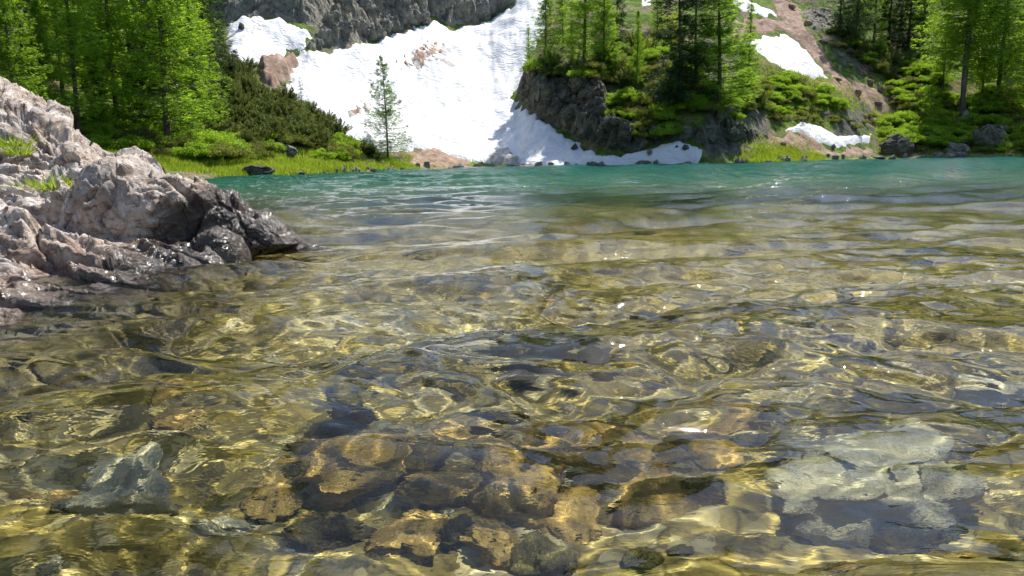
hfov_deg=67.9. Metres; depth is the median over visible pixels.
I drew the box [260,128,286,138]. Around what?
shrub
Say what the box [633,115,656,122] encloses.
shrub
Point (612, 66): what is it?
dwarf pine
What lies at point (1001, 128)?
rock block
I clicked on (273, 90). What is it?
dwarf pine
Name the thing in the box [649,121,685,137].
shrub
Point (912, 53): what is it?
dwarf pine
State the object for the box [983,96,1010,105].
shrub
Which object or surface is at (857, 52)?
shrub
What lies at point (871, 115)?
shrub
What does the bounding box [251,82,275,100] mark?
dwarf pine
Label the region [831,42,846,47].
shrub
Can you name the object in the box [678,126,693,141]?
rock block
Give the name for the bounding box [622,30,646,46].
dwarf pine
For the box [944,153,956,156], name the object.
shore stone
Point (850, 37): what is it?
dwarf pine
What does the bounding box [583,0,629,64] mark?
larch tree
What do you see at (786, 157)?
shore stone
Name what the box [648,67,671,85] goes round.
dwarf pine
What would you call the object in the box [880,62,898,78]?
dwarf pine
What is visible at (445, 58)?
dirty snow
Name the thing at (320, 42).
rock block
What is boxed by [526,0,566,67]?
larch tree
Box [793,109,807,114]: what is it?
shrub
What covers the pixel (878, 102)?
rubble block
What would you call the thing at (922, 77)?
shrub
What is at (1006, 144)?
shrub
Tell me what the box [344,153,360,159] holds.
shrub
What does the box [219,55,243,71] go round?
dwarf pine
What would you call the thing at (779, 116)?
shrub
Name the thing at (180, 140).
shrub
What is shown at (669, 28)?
dwarf pine
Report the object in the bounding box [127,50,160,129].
spruce tree
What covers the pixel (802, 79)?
shrub
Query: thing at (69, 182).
grass tuft
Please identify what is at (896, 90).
shrub
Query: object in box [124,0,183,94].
larch tree
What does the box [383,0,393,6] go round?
rock block
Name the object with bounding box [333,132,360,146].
shrub
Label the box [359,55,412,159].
larch tree
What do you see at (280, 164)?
grass
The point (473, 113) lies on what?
snow
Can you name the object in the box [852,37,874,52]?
dwarf pine
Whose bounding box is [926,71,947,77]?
shrub
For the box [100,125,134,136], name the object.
shrub
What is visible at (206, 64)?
larch tree
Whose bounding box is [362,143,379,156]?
dwarf pine
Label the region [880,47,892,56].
dwarf pine
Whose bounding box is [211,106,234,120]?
dwarf pine
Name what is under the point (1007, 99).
shrub
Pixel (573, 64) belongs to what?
dwarf pine
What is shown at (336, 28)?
rock block
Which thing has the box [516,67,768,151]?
rock buttress
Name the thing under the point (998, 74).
larch tree
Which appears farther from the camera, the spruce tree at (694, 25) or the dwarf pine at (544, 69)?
the dwarf pine at (544, 69)
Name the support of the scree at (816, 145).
on the ground at (756, 120)
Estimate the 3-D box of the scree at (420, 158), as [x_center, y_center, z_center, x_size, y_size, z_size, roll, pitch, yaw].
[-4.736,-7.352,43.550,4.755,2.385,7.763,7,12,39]
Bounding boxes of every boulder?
[0,76,102,169]
[56,146,302,255]
[238,22,243,29]
[241,165,274,174]
[275,142,297,156]
[571,143,577,149]
[878,134,913,156]
[943,142,969,152]
[972,124,1000,151]
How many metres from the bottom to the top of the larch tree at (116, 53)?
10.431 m
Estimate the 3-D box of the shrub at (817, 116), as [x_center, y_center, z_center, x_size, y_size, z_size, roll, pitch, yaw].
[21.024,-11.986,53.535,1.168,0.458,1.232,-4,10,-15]
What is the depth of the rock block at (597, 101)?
45.53 m
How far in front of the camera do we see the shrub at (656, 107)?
45.04 m
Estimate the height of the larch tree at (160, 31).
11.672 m
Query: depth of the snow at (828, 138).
52.34 m
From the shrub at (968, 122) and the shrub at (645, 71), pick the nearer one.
the shrub at (645, 71)
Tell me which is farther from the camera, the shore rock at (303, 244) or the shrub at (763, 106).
the shrub at (763, 106)
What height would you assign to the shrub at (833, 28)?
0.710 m
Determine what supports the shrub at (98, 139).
on the ground at (756, 120)
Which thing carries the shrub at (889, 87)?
on the ground at (756, 120)
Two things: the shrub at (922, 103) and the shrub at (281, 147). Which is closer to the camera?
the shrub at (281, 147)
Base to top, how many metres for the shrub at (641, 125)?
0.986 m
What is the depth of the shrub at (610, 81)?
48.73 m
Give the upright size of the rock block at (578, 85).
1.046 m
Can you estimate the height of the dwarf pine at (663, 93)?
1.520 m
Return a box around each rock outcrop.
[643,56,670,93]
[801,5,836,32]
[879,135,930,155]
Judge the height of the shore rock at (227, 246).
0.326 m
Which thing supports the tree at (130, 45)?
on the ground at (756, 120)
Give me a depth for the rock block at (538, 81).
49.77 m
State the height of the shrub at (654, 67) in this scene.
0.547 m
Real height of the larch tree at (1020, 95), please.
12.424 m
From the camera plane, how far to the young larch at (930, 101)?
59.27 m
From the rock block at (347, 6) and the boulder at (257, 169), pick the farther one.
the rock block at (347, 6)
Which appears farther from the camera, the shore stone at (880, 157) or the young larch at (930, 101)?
the young larch at (930, 101)
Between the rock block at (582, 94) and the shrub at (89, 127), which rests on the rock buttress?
the rock block at (582, 94)
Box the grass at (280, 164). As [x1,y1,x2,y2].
[89,6,1023,176]
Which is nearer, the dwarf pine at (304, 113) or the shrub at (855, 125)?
the dwarf pine at (304, 113)
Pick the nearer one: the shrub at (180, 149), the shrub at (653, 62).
the shrub at (180, 149)
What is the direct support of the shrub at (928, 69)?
on the ground at (756, 120)
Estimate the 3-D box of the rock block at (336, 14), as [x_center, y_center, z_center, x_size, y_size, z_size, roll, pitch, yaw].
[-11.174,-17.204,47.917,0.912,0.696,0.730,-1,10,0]
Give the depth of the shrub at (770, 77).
55.27 m
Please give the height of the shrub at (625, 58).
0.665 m
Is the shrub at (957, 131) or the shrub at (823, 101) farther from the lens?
the shrub at (957, 131)
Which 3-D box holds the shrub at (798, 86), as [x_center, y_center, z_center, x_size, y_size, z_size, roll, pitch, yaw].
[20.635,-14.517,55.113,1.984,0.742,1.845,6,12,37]
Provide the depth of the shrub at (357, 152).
37.43 m
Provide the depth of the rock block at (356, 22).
50.17 m
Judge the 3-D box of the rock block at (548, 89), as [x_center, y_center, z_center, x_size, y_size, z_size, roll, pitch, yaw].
[2.362,-12.677,49.074,1.038,1.151,0.830,-1,10,0]
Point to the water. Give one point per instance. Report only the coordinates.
(788, 368)
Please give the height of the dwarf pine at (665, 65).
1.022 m
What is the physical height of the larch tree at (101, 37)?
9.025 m
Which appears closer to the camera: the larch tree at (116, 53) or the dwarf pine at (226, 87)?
the larch tree at (116, 53)
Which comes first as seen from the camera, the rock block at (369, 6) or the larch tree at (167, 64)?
the larch tree at (167, 64)
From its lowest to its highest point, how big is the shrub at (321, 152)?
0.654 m
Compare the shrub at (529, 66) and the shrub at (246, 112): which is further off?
the shrub at (529, 66)
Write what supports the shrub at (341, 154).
on the ground at (756, 120)
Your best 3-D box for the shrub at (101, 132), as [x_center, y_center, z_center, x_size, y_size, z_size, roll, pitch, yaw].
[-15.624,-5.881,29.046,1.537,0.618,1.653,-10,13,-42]
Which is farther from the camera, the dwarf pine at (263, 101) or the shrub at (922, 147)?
the shrub at (922, 147)
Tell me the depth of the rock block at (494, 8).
63.81 m
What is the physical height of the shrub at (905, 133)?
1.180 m
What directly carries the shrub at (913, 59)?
on the ground at (756, 120)
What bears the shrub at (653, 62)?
on the ground at (756, 120)
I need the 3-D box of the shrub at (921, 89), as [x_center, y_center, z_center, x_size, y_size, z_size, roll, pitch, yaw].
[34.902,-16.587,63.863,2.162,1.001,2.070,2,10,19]
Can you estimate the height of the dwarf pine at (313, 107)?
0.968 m
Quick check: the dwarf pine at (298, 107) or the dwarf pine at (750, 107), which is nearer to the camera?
the dwarf pine at (298, 107)
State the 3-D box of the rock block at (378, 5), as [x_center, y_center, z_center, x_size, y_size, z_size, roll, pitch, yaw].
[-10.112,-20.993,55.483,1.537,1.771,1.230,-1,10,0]
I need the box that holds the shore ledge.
[0,149,255,324]
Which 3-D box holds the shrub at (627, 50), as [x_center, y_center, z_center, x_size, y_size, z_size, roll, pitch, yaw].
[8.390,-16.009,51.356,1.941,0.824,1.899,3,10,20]
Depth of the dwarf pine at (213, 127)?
33.09 m
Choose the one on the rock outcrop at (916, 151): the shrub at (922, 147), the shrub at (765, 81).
the shrub at (922, 147)
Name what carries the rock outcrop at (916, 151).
on the ground at (756, 120)
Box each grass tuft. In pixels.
[0,131,39,146]
[0,135,43,157]
[0,179,66,192]
[4,170,72,191]
[36,163,87,185]
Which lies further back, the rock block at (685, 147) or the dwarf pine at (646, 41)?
the dwarf pine at (646, 41)
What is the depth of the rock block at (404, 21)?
57.28 m
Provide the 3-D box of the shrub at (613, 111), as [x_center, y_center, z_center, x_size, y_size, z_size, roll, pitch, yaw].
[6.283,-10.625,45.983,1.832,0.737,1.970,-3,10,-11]
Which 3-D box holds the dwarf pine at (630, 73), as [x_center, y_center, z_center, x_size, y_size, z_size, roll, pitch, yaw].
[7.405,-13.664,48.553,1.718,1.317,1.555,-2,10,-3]
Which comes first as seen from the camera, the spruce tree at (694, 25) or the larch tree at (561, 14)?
the spruce tree at (694, 25)
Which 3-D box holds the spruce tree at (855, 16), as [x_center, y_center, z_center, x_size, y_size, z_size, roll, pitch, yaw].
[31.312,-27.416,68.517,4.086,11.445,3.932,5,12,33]
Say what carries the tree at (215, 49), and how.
on the ground at (756, 120)
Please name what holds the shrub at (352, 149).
on the ground at (756, 120)
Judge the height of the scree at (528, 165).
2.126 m
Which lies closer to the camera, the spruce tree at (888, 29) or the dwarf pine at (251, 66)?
the dwarf pine at (251, 66)
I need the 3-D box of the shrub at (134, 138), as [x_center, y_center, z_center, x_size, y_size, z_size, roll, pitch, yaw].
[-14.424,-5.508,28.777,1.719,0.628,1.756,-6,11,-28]
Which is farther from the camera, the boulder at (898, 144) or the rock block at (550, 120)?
the boulder at (898, 144)
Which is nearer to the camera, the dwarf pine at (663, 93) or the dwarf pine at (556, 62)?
the dwarf pine at (663, 93)
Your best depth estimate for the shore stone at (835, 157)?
48.95 m
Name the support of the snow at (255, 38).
on the ground at (756, 120)
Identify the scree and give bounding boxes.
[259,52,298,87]
[350,105,365,114]
[396,42,442,74]
[407,148,473,168]
[416,158,857,168]
[729,0,893,112]
[768,130,872,156]
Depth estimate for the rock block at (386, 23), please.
55.76 m
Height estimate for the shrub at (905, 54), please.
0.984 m
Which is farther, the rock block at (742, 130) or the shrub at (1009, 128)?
the shrub at (1009, 128)
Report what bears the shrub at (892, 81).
on the ground at (756, 120)
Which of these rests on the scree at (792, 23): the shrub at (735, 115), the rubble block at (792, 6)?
the rubble block at (792, 6)
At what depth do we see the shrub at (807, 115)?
52.64 m
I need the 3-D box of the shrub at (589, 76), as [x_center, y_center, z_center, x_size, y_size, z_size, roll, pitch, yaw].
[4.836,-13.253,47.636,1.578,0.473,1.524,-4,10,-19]
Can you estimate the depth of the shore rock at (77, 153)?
5.47 m
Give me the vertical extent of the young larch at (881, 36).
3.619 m
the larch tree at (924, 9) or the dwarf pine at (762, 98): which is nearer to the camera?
the dwarf pine at (762, 98)
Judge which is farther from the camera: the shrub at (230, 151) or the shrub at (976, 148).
the shrub at (976, 148)
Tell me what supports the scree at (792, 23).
on the ground at (756, 120)
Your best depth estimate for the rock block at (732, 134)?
44.32 m
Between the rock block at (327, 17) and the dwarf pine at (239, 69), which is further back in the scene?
the rock block at (327, 17)
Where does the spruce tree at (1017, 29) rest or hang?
on the ground at (756, 120)
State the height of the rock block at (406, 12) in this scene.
1.247 m
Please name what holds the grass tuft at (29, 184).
on the shore ledge
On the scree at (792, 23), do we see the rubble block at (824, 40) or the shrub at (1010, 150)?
the rubble block at (824, 40)
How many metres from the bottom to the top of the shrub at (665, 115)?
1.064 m
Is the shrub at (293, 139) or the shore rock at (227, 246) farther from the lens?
the shrub at (293, 139)
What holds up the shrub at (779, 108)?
on the ground at (756, 120)
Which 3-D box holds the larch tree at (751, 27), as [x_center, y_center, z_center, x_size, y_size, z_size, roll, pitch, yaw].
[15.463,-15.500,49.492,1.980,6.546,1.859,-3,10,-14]
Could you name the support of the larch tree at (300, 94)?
on the ground at (756, 120)
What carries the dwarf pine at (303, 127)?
on the ground at (756, 120)
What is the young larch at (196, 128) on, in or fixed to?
on the ground at (756, 120)
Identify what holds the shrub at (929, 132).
on the ground at (756, 120)
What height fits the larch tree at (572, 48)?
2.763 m
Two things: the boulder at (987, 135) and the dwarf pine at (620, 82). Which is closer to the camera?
the dwarf pine at (620, 82)
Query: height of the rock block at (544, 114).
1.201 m
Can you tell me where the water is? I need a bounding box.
[0,156,1023,575]
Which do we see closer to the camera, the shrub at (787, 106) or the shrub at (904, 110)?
the shrub at (787, 106)
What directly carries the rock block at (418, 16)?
on the ground at (756, 120)
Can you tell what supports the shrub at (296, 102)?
on the ground at (756, 120)
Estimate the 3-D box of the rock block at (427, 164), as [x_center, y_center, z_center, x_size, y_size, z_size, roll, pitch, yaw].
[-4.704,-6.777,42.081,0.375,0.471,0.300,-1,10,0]
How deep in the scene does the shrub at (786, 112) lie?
51.56 m
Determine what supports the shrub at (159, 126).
on the ground at (756, 120)
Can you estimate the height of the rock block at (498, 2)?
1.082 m
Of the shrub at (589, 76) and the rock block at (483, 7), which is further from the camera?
the rock block at (483, 7)
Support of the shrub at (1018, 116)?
on the ground at (756, 120)
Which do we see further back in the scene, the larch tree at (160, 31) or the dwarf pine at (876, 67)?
the dwarf pine at (876, 67)
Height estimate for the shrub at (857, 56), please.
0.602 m
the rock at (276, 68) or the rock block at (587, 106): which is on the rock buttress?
the rock block at (587, 106)
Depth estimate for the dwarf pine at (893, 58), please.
67.89 m
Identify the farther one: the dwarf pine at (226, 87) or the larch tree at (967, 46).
the larch tree at (967, 46)
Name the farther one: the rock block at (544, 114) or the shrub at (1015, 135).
the shrub at (1015, 135)
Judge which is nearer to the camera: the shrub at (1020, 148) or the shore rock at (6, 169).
the shore rock at (6, 169)
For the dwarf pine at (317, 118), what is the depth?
38.70 m
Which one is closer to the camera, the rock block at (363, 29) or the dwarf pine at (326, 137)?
the dwarf pine at (326, 137)
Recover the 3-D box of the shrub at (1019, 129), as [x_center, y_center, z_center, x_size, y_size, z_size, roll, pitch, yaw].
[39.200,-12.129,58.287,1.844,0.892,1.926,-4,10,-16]
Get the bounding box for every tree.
[0,0,63,102]
[0,4,32,79]
[0,11,25,86]
[1,0,55,93]
[13,0,76,77]
[16,0,102,96]
[20,0,66,102]
[21,0,127,134]
[50,0,124,86]
[60,0,161,118]
[75,0,233,137]
[78,39,111,120]
[87,0,126,78]
[103,0,179,86]
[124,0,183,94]
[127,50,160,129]
[146,1,224,88]
[167,0,230,128]
[181,0,235,110]
[192,0,239,69]
[297,76,308,111]
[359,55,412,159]
[522,25,534,76]
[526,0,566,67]
[549,0,574,47]
[557,0,613,62]
[567,25,576,60]
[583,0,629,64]
[602,0,634,40]
[626,10,646,89]
[636,0,718,106]
[650,0,665,28]
[663,0,724,97]
[669,0,764,118]
[736,0,762,99]
[822,0,856,38]
[833,0,880,44]
[845,0,870,22]
[859,0,897,39]
[871,0,913,46]
[884,0,936,51]
[889,0,922,24]
[896,0,946,44]
[910,0,1023,111]
[930,2,959,89]
[959,0,1023,94]
[971,10,995,91]
[988,3,1023,107]
[998,1,1023,57]
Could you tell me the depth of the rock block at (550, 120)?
48.69 m
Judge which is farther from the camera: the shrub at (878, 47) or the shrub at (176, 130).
the shrub at (878, 47)
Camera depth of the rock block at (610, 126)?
44.10 m
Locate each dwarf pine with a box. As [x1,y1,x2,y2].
[202,119,225,132]
[203,95,226,112]
[211,62,238,83]
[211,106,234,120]
[212,77,236,91]
[212,80,243,98]
[215,83,245,103]
[215,116,240,132]
[217,97,240,113]
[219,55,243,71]
[224,61,252,78]
[224,104,251,124]
[227,56,261,74]
[231,71,255,86]
[232,72,264,92]
[234,76,252,94]
[234,92,262,116]
[234,126,262,142]
[236,118,262,137]
[241,117,268,138]
[244,104,275,121]
[248,91,285,114]
[248,110,271,126]
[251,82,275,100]
[260,117,289,139]
[265,86,279,102]
[268,95,287,110]
[269,118,288,130]
[272,99,299,119]
[274,135,290,145]
[276,88,296,104]
[277,82,298,99]
[280,116,302,133]
[281,110,306,124]
[285,117,317,147]
[287,118,310,135]
[289,99,311,119]
[296,110,318,126]
[305,111,331,131]
[306,100,321,113]
[306,118,335,142]
[306,122,336,147]
[321,109,337,121]
[323,116,333,130]
[327,117,352,134]
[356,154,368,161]
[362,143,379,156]
[367,148,384,160]
[535,46,562,67]
[538,63,553,78]
[563,56,583,75]
[591,45,619,62]
[606,61,621,71]
[611,69,631,86]
[615,61,635,73]
[616,64,639,83]
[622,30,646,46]
[644,37,661,51]
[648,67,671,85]
[652,80,677,97]
[654,21,681,39]
[657,60,670,72]
[740,96,758,113]
[743,85,769,105]
[841,29,861,41]
[842,40,851,48]
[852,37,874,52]
[868,59,889,72]
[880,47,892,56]
[880,49,904,65]
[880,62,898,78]
[907,48,926,60]
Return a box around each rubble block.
[788,4,795,8]
[804,20,812,24]
[818,39,829,42]
[855,89,861,95]
[874,100,882,104]
[877,85,883,91]
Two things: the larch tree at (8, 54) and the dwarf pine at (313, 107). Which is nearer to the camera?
the larch tree at (8, 54)
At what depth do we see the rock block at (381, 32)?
52.78 m
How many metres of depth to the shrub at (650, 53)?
49.87 m
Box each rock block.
[316,25,331,42]
[316,39,324,46]
[321,11,333,25]
[330,9,341,19]
[332,23,339,31]
[333,0,353,13]
[339,21,353,33]
[350,18,360,28]
[358,0,375,13]
[358,19,369,36]
[368,24,376,40]
[370,23,386,39]
[372,0,383,12]
[380,15,392,32]
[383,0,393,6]
[388,15,399,30]
[395,0,410,10]
[398,4,413,20]
[399,17,407,24]
[408,4,422,25]
[419,9,430,23]
[424,161,429,167]
[427,0,445,16]
[443,0,451,9]
[454,2,463,12]
[456,0,472,13]
[476,0,491,19]
[489,0,497,16]
[496,0,502,7]
[522,89,529,98]
[531,74,548,91]
[535,93,540,101]
[537,103,547,112]
[538,105,549,120]
[541,83,556,99]
[545,115,555,125]
[549,104,555,116]
[551,96,559,104]
[554,101,562,113]
[555,123,561,128]
[560,90,570,102]
[561,106,573,120]
[568,76,573,87]
[571,76,588,92]
[571,125,576,133]
[577,125,591,139]
[578,91,587,100]
[583,103,590,109]
[592,96,603,105]
[597,127,604,138]
[599,114,610,131]
[608,114,615,129]
[608,140,616,148]
[610,117,620,125]
[618,128,632,143]
[619,119,629,132]
[622,143,637,153]
[633,130,643,142]
[633,137,647,151]
[649,125,663,139]
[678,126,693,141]
[682,144,688,149]
[704,124,719,143]
[723,127,739,141]
[735,123,746,140]
[957,110,969,121]
[994,124,1004,131]
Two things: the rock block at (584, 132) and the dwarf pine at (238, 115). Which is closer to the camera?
the dwarf pine at (238, 115)
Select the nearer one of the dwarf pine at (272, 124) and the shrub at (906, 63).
the dwarf pine at (272, 124)
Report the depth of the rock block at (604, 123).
44.09 m
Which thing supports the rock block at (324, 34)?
on the ground at (756, 120)
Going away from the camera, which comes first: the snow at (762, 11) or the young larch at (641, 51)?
the young larch at (641, 51)
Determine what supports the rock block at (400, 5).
on the rock cliff at (451, 17)
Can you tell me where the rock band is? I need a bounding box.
[773,109,866,124]
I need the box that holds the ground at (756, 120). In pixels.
[2,0,1023,178]
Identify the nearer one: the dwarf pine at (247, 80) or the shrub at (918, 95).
the dwarf pine at (247, 80)
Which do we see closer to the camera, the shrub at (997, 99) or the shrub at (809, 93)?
the shrub at (809, 93)
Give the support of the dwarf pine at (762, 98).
on the ground at (756, 120)
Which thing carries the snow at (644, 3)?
on the ground at (756, 120)
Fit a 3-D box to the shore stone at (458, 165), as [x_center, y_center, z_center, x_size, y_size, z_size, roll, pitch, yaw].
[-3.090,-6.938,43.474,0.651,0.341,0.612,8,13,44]
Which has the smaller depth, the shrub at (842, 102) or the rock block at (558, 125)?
the rock block at (558, 125)
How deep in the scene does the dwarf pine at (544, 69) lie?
49.88 m
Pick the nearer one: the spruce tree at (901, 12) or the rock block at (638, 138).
the rock block at (638, 138)
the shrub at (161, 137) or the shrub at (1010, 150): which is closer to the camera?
the shrub at (161, 137)
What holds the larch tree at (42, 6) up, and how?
on the ground at (756, 120)
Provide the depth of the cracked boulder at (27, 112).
5.85 m
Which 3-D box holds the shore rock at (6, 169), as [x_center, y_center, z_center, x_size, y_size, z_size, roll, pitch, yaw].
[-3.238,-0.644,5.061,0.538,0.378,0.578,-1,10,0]
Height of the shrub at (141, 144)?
0.720 m
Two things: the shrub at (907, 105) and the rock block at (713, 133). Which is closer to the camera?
the rock block at (713, 133)
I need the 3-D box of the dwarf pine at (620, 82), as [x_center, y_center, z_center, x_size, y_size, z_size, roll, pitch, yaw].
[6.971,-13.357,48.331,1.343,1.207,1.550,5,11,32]
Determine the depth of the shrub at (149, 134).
29.25 m
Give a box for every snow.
[226,16,311,63]
[286,0,701,164]
[348,100,371,117]
[398,40,461,74]
[579,141,701,164]
[642,0,650,5]
[737,0,776,17]
[750,34,827,79]
[786,122,870,147]
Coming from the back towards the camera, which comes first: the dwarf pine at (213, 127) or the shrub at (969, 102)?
the shrub at (969, 102)
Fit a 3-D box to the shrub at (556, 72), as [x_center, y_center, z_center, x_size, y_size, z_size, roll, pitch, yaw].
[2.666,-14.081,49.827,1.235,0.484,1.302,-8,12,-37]
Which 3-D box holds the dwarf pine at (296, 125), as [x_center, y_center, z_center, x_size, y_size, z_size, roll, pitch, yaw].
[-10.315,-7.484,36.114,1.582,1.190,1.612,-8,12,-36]
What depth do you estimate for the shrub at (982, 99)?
62.17 m
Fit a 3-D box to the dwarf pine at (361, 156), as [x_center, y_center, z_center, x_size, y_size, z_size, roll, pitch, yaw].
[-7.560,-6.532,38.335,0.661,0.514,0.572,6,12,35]
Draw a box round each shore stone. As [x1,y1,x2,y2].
[452,164,463,167]
[639,160,650,163]
[780,155,790,160]
[831,155,838,159]
[873,156,885,158]
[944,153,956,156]
[958,152,966,156]
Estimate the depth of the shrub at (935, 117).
58.91 m
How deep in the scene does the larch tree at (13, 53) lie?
26.49 m
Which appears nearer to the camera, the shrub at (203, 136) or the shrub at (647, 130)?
the shrub at (203, 136)
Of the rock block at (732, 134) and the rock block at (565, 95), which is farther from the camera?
the rock block at (565, 95)
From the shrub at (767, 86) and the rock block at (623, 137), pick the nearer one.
the rock block at (623, 137)
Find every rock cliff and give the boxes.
[211,0,333,28]
[306,0,513,48]
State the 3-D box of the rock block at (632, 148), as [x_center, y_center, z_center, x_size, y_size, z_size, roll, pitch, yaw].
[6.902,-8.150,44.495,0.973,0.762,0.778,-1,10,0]
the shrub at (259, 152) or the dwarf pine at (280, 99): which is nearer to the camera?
the shrub at (259, 152)
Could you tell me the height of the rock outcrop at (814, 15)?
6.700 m
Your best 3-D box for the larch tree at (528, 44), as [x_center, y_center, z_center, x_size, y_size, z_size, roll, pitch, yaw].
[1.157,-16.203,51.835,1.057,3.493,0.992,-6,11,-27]
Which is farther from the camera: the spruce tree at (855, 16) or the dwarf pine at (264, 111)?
the spruce tree at (855, 16)
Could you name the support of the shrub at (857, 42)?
on the ground at (756, 120)
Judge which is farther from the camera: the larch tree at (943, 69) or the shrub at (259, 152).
the larch tree at (943, 69)
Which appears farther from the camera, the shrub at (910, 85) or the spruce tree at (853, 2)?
the spruce tree at (853, 2)
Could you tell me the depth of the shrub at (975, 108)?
60.73 m
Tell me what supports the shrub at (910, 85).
on the ground at (756, 120)
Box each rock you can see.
[0,163,28,175]
[47,141,102,170]
[188,225,251,263]
[280,241,321,250]
[488,147,519,165]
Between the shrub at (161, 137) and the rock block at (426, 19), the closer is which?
the shrub at (161, 137)
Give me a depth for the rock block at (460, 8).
61.97 m
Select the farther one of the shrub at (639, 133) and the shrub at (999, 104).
the shrub at (999, 104)
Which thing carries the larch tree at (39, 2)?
on the ground at (756, 120)
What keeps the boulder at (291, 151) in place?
on the ground at (756, 120)
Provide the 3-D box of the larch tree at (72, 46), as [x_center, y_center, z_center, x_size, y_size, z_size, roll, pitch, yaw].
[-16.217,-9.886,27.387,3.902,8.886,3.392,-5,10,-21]
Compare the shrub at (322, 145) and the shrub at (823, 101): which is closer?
the shrub at (322, 145)
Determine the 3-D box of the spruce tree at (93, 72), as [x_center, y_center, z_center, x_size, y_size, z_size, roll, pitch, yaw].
[-16.290,-7.867,29.488,1.300,3.596,1.363,-10,13,-42]
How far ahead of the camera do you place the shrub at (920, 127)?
57.17 m
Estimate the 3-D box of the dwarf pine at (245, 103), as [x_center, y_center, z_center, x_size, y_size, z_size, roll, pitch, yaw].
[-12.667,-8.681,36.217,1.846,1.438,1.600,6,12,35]
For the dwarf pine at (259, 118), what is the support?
on the ground at (756, 120)
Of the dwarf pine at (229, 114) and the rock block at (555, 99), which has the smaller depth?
the dwarf pine at (229, 114)
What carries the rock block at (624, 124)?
on the rock buttress
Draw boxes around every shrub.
[73,120,117,132]
[81,109,131,121]
[81,116,119,126]
[83,127,124,137]
[86,132,114,145]
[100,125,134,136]
[101,113,144,130]
[108,135,155,149]
[112,126,173,143]
[122,134,155,146]
[128,118,161,132]
[140,145,174,154]
[143,114,173,132]
[152,133,170,145]
[154,131,184,141]
[159,123,188,134]
[166,131,207,147]
[170,142,207,156]
[177,140,215,156]
[181,129,221,145]
[196,143,231,158]
[199,140,254,160]
[205,122,239,129]
[207,132,248,148]
[217,130,243,137]
[220,104,248,113]
[230,136,251,146]
[242,152,265,159]
[247,139,277,151]
[249,146,276,159]
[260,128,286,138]
[263,139,286,151]
[280,130,311,145]
[294,99,311,106]
[298,138,337,148]
[309,148,336,159]
[320,145,350,156]
[327,139,348,146]
[328,144,356,152]
[328,147,351,159]
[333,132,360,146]
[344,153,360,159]
[353,149,361,154]
[354,139,376,151]
[519,59,542,72]
[545,69,562,76]
[553,65,567,74]
[566,66,596,76]
[577,60,606,69]
[578,73,600,79]
[595,64,611,70]
[598,70,611,76]
[601,75,616,84]
[603,106,627,116]
[604,96,628,108]
[607,55,639,64]
[610,86,645,103]
[610,104,641,111]
[620,110,644,120]
[622,47,645,54]
[627,105,648,116]
[629,96,660,107]
[632,118,657,130]
[632,131,648,137]
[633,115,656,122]
[634,47,662,61]
[635,117,665,126]
[638,65,658,74]
[638,127,651,137]
[642,59,656,64]
[642,64,660,71]
[644,79,667,86]
[644,101,678,112]
[645,40,670,47]
[648,108,682,122]
[649,27,664,35]
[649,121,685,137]
[651,45,669,55]
[666,99,683,105]
[673,96,707,111]
[686,101,724,112]
[713,93,740,106]
[727,76,745,84]
[729,111,746,119]
[734,82,751,89]
[756,78,769,83]
[756,104,778,109]
[757,83,775,90]
[757,89,773,97]
[766,74,782,80]
[766,103,786,112]
[767,113,787,120]
[769,75,790,83]
[769,92,786,100]
[772,98,791,104]
[774,82,792,91]
[776,70,798,79]
[776,110,793,114]
[779,88,802,95]
[780,104,793,109]
[783,93,801,99]
[788,83,810,90]
[790,76,808,82]
[791,115,807,119]
[793,97,810,102]
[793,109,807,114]
[795,105,808,109]
[796,89,818,97]
[800,113,815,117]
[808,115,820,119]
[810,107,821,112]
[811,98,829,104]
[812,83,835,92]
[816,93,831,99]
[818,94,839,101]
[825,26,849,31]
[826,98,848,108]
[827,118,839,121]
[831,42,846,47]
[837,105,850,109]
[846,39,862,45]
[847,49,865,54]
[850,53,865,58]
[851,123,864,128]
[858,56,870,59]
[860,57,877,64]
[863,113,877,117]
[864,50,877,56]
[871,44,882,51]
[874,115,905,126]
[875,126,898,137]
[881,110,920,122]
[883,85,905,89]
[883,129,916,140]
[884,79,908,85]
[884,86,908,95]
[885,125,922,134]
[887,99,908,104]
[893,93,918,101]
[893,108,917,114]
[897,101,922,109]
[899,82,923,89]
[899,121,929,130]
[900,75,924,83]
[901,53,919,59]
[901,60,913,65]
[901,62,925,72]
[901,69,927,76]
[905,57,924,64]
[906,63,934,72]
[908,92,925,101]
[910,133,934,144]
[913,100,929,107]
[914,85,941,94]
[914,145,929,150]
[916,67,934,72]
[916,74,929,82]
[916,97,942,102]
[917,63,937,69]
[917,112,939,118]
[919,119,940,125]
[919,122,939,132]
[921,114,951,124]
[921,136,949,148]
[922,130,940,136]
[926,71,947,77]
[926,75,947,81]
[928,136,952,145]
[934,92,957,99]
[940,100,958,107]
[940,126,965,134]
[945,94,969,102]
[952,110,971,119]
[956,132,972,143]
[958,112,993,122]
[960,125,978,133]
[964,120,982,126]
[966,98,981,106]
[966,101,998,114]
[969,92,985,96]
[969,94,993,102]
[970,122,999,128]
[970,145,992,151]
[978,84,996,92]
[978,100,1010,113]
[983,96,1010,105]
[983,113,1009,124]
[990,146,1006,151]
[991,138,1013,147]
[994,95,1017,104]
[997,104,1023,113]
[998,148,1016,151]
[1001,86,1023,94]
[1001,111,1023,119]
[1004,125,1020,132]
[1007,132,1023,138]
[1009,124,1023,133]
[1010,139,1023,147]
[1012,147,1023,151]
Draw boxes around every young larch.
[178,94,210,130]
[607,49,621,75]
[633,35,648,66]
[871,21,889,59]
[914,77,948,122]
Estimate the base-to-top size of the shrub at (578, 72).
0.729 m

